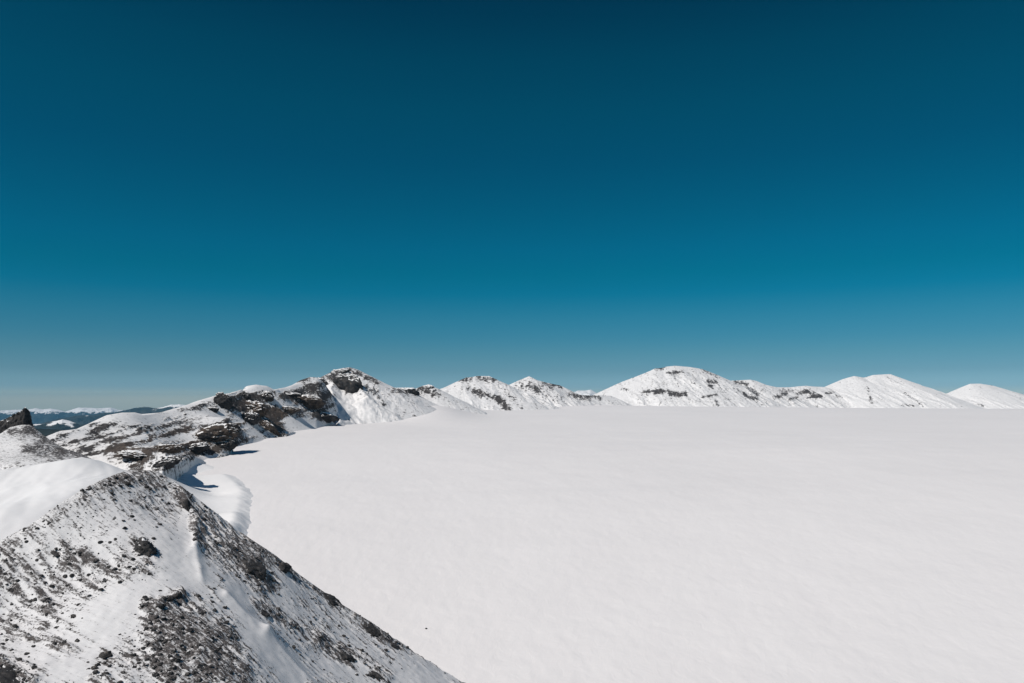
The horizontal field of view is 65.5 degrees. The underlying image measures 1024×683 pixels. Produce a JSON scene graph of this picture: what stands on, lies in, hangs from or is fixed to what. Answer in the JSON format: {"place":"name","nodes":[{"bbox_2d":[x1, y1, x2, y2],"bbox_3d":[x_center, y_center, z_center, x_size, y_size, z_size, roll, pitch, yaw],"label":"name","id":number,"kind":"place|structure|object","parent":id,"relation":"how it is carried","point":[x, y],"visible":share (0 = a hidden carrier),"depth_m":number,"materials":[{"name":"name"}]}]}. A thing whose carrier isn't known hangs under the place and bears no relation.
{"place":"outdoors","nodes":[
{"label":"outdoors","id":0,"kind":"place"},
{"bbox_2d":[0,425,90,469],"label":"hill","id":1,"kind":"structure","parent":0,"point":[23,445],"depth_m":380.95,"materials":[{"name":"white snow"}]},
{"bbox_2d":[0,407,33,432],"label":"rock outcrop","id":2,"kind":"object","parent":1,"relation":"on","point":[23,417],"visible":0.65,"depth_m":419.21,"materials":[{"name":"grey stone"}]},
{"bbox_2d":[37,429,63,435],"bbox_3d":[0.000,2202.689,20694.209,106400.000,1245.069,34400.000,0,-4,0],"label":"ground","id":3,"kind":"structure","parent":0,"point":[46,432],"depth_m":4090.19,"materials":[{"name":"white snow"}]},
{"bbox_2d":[33,419,86,429],"bbox_3d":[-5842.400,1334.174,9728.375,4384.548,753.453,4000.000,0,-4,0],"label":"hills","id":4,"kind":"structure","parent":0,"point":[62,424],"depth_m":9752.50,"materials":[{"name":"white snow"}]},
{"bbox_2d":[0,408,122,423],"bbox_3d":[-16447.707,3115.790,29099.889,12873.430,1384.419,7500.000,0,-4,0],"label":"mountains","id":5,"kind":"structure","parent":0,"point":[39,416],"depth_m":29195.25,"materials":[{"name":"white snow"}]},
{"bbox_2d":[0,457,125,539],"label":"snow slope","id":6,"kind":"structure","parent":0,"point":[30,494],"depth_m":265.02,"materials":[{"name":"white snow"}]},
{"bbox_2d":[40,404,184,424],"bbox_3d":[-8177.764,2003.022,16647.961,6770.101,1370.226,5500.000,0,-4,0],"label":"hills","id":7,"kind":"structure","parent":0,"point":[82,419],"depth_m":16726.20,"materials":[{"name":"white snow"}]},
{"bbox_2d":[126,464,253,535],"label":"snowdrift","id":8,"kind":"object","parent":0,"point":[226,497],"visible":0.18,"depth_m":416.60,"materials":[{"name":"white snow"}]},
{"bbox_2d":[45,377,337,480],"bbox_3d":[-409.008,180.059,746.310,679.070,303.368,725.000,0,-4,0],"label":"ridge","id":9,"kind":"structure","parent":0,"point":[106,438],"depth_m":548.72,"materials":[{"name":"white snow"}]},
{"bbox_2d":[116,450,147,459],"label":"rock outcrop","id":10,"kind":"object","parent":9,"relation":"on","point":[132,454],"visible":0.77,"depth_m":417.13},
{"bbox_2d":[151,455,181,469],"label":"rock outcrop","id":11,"kind":"object","parent":9,"relation":"on","point":[169,462],"visible":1,"depth_m":414.50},
{"bbox_2d":[156,444,184,453],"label":"rock outcrop","id":12,"kind":"object","parent":9,"relation":"on","point":[170,448],"visible":0.95,"depth_m":422.81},
{"bbox_2d":[189,442,210,452],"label":"rock outcrop","id":13,"kind":"object","parent":9,"relation":"on","point":[198,447],"visible":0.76,"depth_m":538.02,"materials":[{"name":"grey stone"}]},
{"bbox_2d":[207,407,218,412],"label":"rock outcrop","id":14,"kind":"object","parent":9,"relation":"on","point":[214,409],"visible":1,"depth_m":647.69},
{"bbox_2d":[195,423,240,442],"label":"rock outcrop","id":15,"kind":"object","parent":9,"relation":"on","point":[217,432],"visible":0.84,"depth_m":555.13,"materials":[{"name":"grey stone"}]},
{"bbox_2d":[213,392,232,409],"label":"rock outcrop","id":16,"kind":"object","parent":9,"relation":"on","point":[222,400],"visible":1,"depth_m":661.61,"materials":[{"name":"grey stone"}]},
{"bbox_2d":[216,439,238,450],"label":"rock outcrop","id":17,"kind":"object","parent":9,"relation":"on","point":[229,444],"visible":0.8,"depth_m":555.60,"materials":[{"name":"grey stone"}]},
{"bbox_2d":[240,391,250,399],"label":"rock outcrop","id":18,"kind":"object","parent":9,"relation":"on","point":[246,395],"visible":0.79,"depth_m":748.48,"materials":[{"name":"grey stone"}]},
{"bbox_2d":[241,411,261,424],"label":"rock outcrop","id":19,"kind":"object","parent":9,"relation":"on","point":[251,418],"visible":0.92,"depth_m":672.13,"materials":[{"name":"grey stone"}]},
{"bbox_2d":[245,400,268,416],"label":"rock outcrop","id":20,"kind":"object","parent":9,"relation":"on","point":[260,409],"visible":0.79,"depth_m":692.51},
{"bbox_2d":[262,391,273,401],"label":"rock outcrop","id":21,"kind":"object","parent":9,"relation":"on","point":[267,396],"visible":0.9,"depth_m":786.67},
{"bbox_2d":[261,416,280,435],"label":"rock outcrop","id":22,"kind":"object","parent":9,"relation":"on","point":[268,424],"visible":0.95,"depth_m":689.15,"materials":[{"name":"grey stone"}]},
{"bbox_2d":[282,406,301,412],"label":"rock outcrop","id":23,"kind":"object","parent":9,"relation":"on","point":[290,409],"visible":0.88,"depth_m":795.85,"materials":[{"name":"grey stone"}]},
{"bbox_2d":[286,392,301,396],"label":"rock outcrop","id":24,"kind":"object","parent":9,"relation":"on","point":[295,394],"visible":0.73,"depth_m":853.52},
{"bbox_2d":[298,394,325,408],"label":"rock outcrop","id":25,"kind":"object","parent":9,"relation":"on","point":[311,401],"visible":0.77,"depth_m":866.83,"materials":[{"name":"grey stone"}]},
{"bbox_2d":[320,412,338,422],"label":"rock outcrop","id":26,"kind":"object","parent":9,"relation":"on","point":[328,417],"visible":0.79,"depth_m":875.78,"materials":[{"name":"grey stone"}]},
{"bbox_2d":[0,469,464,682],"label":"hill","id":27,"kind":"structure","parent":0,"point":[182,562],"depth_m":169.86,"materials":[{"name":"white snow"}]},
{"bbox_2d":[0,665,20,682],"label":"boulder","id":28,"kind":"object","parent":27,"relation":"on","point":[8,674],"visible":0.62,"depth_m":135.63,"materials":[{"name":"grey stone"}]},
{"bbox_2d":[51,550,59,556],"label":"boulder","id":29,"kind":"object","parent":27,"relation":"on","point":[55,553],"visible":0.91,"depth_m":169.16,"materials":[{"name":"grey stone"}]},
{"bbox_2d":[98,650,112,658],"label":"boulder","id":30,"kind":"object","parent":27,"relation":"on","point":[104,655],"visible":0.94,"depth_m":144.21,"materials":[{"name":"grey stone"}]},
{"bbox_2d":[133,536,156,556],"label":"boulder","id":31,"kind":"object","parent":27,"relation":"on","point":[144,546],"visible":0.99,"depth_m":172.35,"materials":[{"name":"grey stone"}]},
{"bbox_2d":[166,596,174,600],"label":"boulder","id":32,"kind":"object","parent":27,"relation":"on","point":[171,598],"visible":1,"depth_m":160.65,"materials":[{"name":"grey stone"}]},
{"bbox_2d":[174,592,182,597],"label":"boulder","id":33,"kind":"object","parent":27,"relation":"on","point":[178,594],"visible":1,"depth_m":162.66,"materials":[{"name":"grey stone"}]},
{"bbox_2d":[182,499,190,510],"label":"boulder","id":34,"kind":"object","parent":27,"relation":"on","point":[186,503],"visible":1,"depth_m":196.39,"materials":[{"name":"grey stone"}]},
{"bbox_2d":[0,471,444,682],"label":"scree","id":35,"kind":"structure","parent":27,"relation":"on","point":[161,640],"depth_m":159.61,"materials":[{"name":"stone"}]},
{"bbox_2d":[242,557,266,579],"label":"boulder","id":36,"kind":"object","parent":27,"relation":"on","point":[258,569],"visible":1,"depth_m":190.00,"materials":[{"name":"grey stone"}]},
{"bbox_2d":[260,609,269,616],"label":"boulder","id":37,"kind":"object","parent":27,"relation":"on","point":[264,613],"visible":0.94,"depth_m":178.14,"materials":[{"name":"grey stone"}]},
{"bbox_2d":[279,561,291,573],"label":"boulder","id":38,"kind":"object","parent":27,"relation":"on","point":[285,568],"visible":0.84,"depth_m":200.05,"materials":[{"name":"grey stone"}]},
{"bbox_2d":[323,593,340,605],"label":"boulder","id":39,"kind":"object","parent":27,"relation":"on","point":[330,598],"visible":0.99,"depth_m":206.68,"materials":[{"name":"grey stone"}]},
{"bbox_2d":[336,650,356,662],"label":"boulder","id":40,"kind":"object","parent":27,"relation":"on","point":[345,656],"visible":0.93,"depth_m":186.36,"materials":[{"name":"grey stone"}]},
{"bbox_2d":[361,623,381,636],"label":"boulder","id":41,"kind":"object","parent":27,"relation":"on","point":[371,629],"visible":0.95,"depth_m":205.43,"materials":[{"name":"grey stone"}]},
{"bbox_2d":[365,671,386,682],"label":"boulder","id":42,"kind":"object","parent":27,"relation":"on","point":[376,675],"visible":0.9,"depth_m":186.49,"materials":[{"name":"grey stone"}]},
{"bbox_2d":[389,641,399,648],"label":"boulder","id":43,"kind":"object","parent":27,"relation":"on","point":[394,645],"visible":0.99,"depth_m":205.58,"materials":[{"name":"grey stone"}]},
{"bbox_2d":[320,367,486,425],"bbox_3d":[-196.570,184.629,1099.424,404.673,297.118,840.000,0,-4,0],"label":"mountain","id":44,"kind":"structure","parent":0,"point":[374,400],"depth_m":1029.47,"materials":[{"name":"white snow"}]},
{"bbox_2d":[331,369,349,373],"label":"rock outcrop","id":45,"kind":"object","parent":44,"relation":"on","point":[343,371],"visible":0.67,"depth_m":1075.46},
{"bbox_2d":[333,374,362,392],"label":"rock outcrop","id":46,"kind":"object","parent":44,"relation":"on","point":[352,383],"visible":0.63,"depth_m":1021.86,"materials":[{"name":"grey stone"}]},
{"bbox_2d":[396,387,420,394],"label":"rock outcrop","id":47,"kind":"object","parent":44,"relation":"on","point":[411,390],"visible":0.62,"depth_m":1236.33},
{"bbox_2d":[424,385,433,388],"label":"rock outcrop","id":48,"kind":"object","parent":44,"relation":"on","point":[428,386],"visible":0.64,"depth_m":1294.68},
{"bbox_2d":[440,376,560,409],"bbox_3d":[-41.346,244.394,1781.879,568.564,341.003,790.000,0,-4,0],"label":"mountain","id":49,"kind":"structure","parent":0,"point":[485,392],"depth_m":1800.87,"materials":[{"name":"white snow"}]},
{"bbox_2d":[0,0,1023,411],"label":"sky","id":50,"kind":"structure","parent":0,"point":[200,199],"materials":[{"name":"blue"}]},
{"bbox_2d":[510,376,631,406],"bbox_3d":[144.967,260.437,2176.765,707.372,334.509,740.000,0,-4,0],"label":"mountain","id":51,"kind":"structure","parent":0,"point":[557,395],"depth_m":2195.02,"materials":[{"name":"white snow"}]},
{"bbox_2d":[575,390,595,395],"bbox_3d":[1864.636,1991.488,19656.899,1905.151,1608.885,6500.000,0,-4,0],"label":"mountains","id":52,"kind":"structure","parent":0,"point":[588,392],"depth_m":19737.39,"materials":[{"name":"white snow"}]},
{"bbox_2d":[195,405,1023,682],"bbox_3d":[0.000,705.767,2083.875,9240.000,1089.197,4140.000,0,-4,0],"label":"glacier","id":53,"kind":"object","parent":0,"point":[623,544],"visible":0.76,"depth_m":345.42,"materials":[{"name":"white snow"}]},
{"bbox_2d":[594,366,851,407],"bbox_3d":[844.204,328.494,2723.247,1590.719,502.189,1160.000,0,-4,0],"label":"mountain","id":54,"kind":"structure","parent":0,"point":[679,386],"depth_m":2740.61,"materials":[{"name":"white snow"}]},
{"bbox_2d":[825,374,986,408],"bbox_3d":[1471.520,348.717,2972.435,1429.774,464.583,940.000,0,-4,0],"label":"mountain","id":55,"kind":"structure","parent":0,"point":[883,391],"depth_m":2952.80,"materials":[{"name":"white snow"}]},
{"bbox_2d":[946,384,1023,408],"bbox_3d":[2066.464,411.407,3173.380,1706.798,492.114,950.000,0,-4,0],"label":"mountain","id":56,"kind":"structure","parent":0,"point":[988,396],"depth_m":3210.93,"materials":[{"name":"white snow"}]}
]}

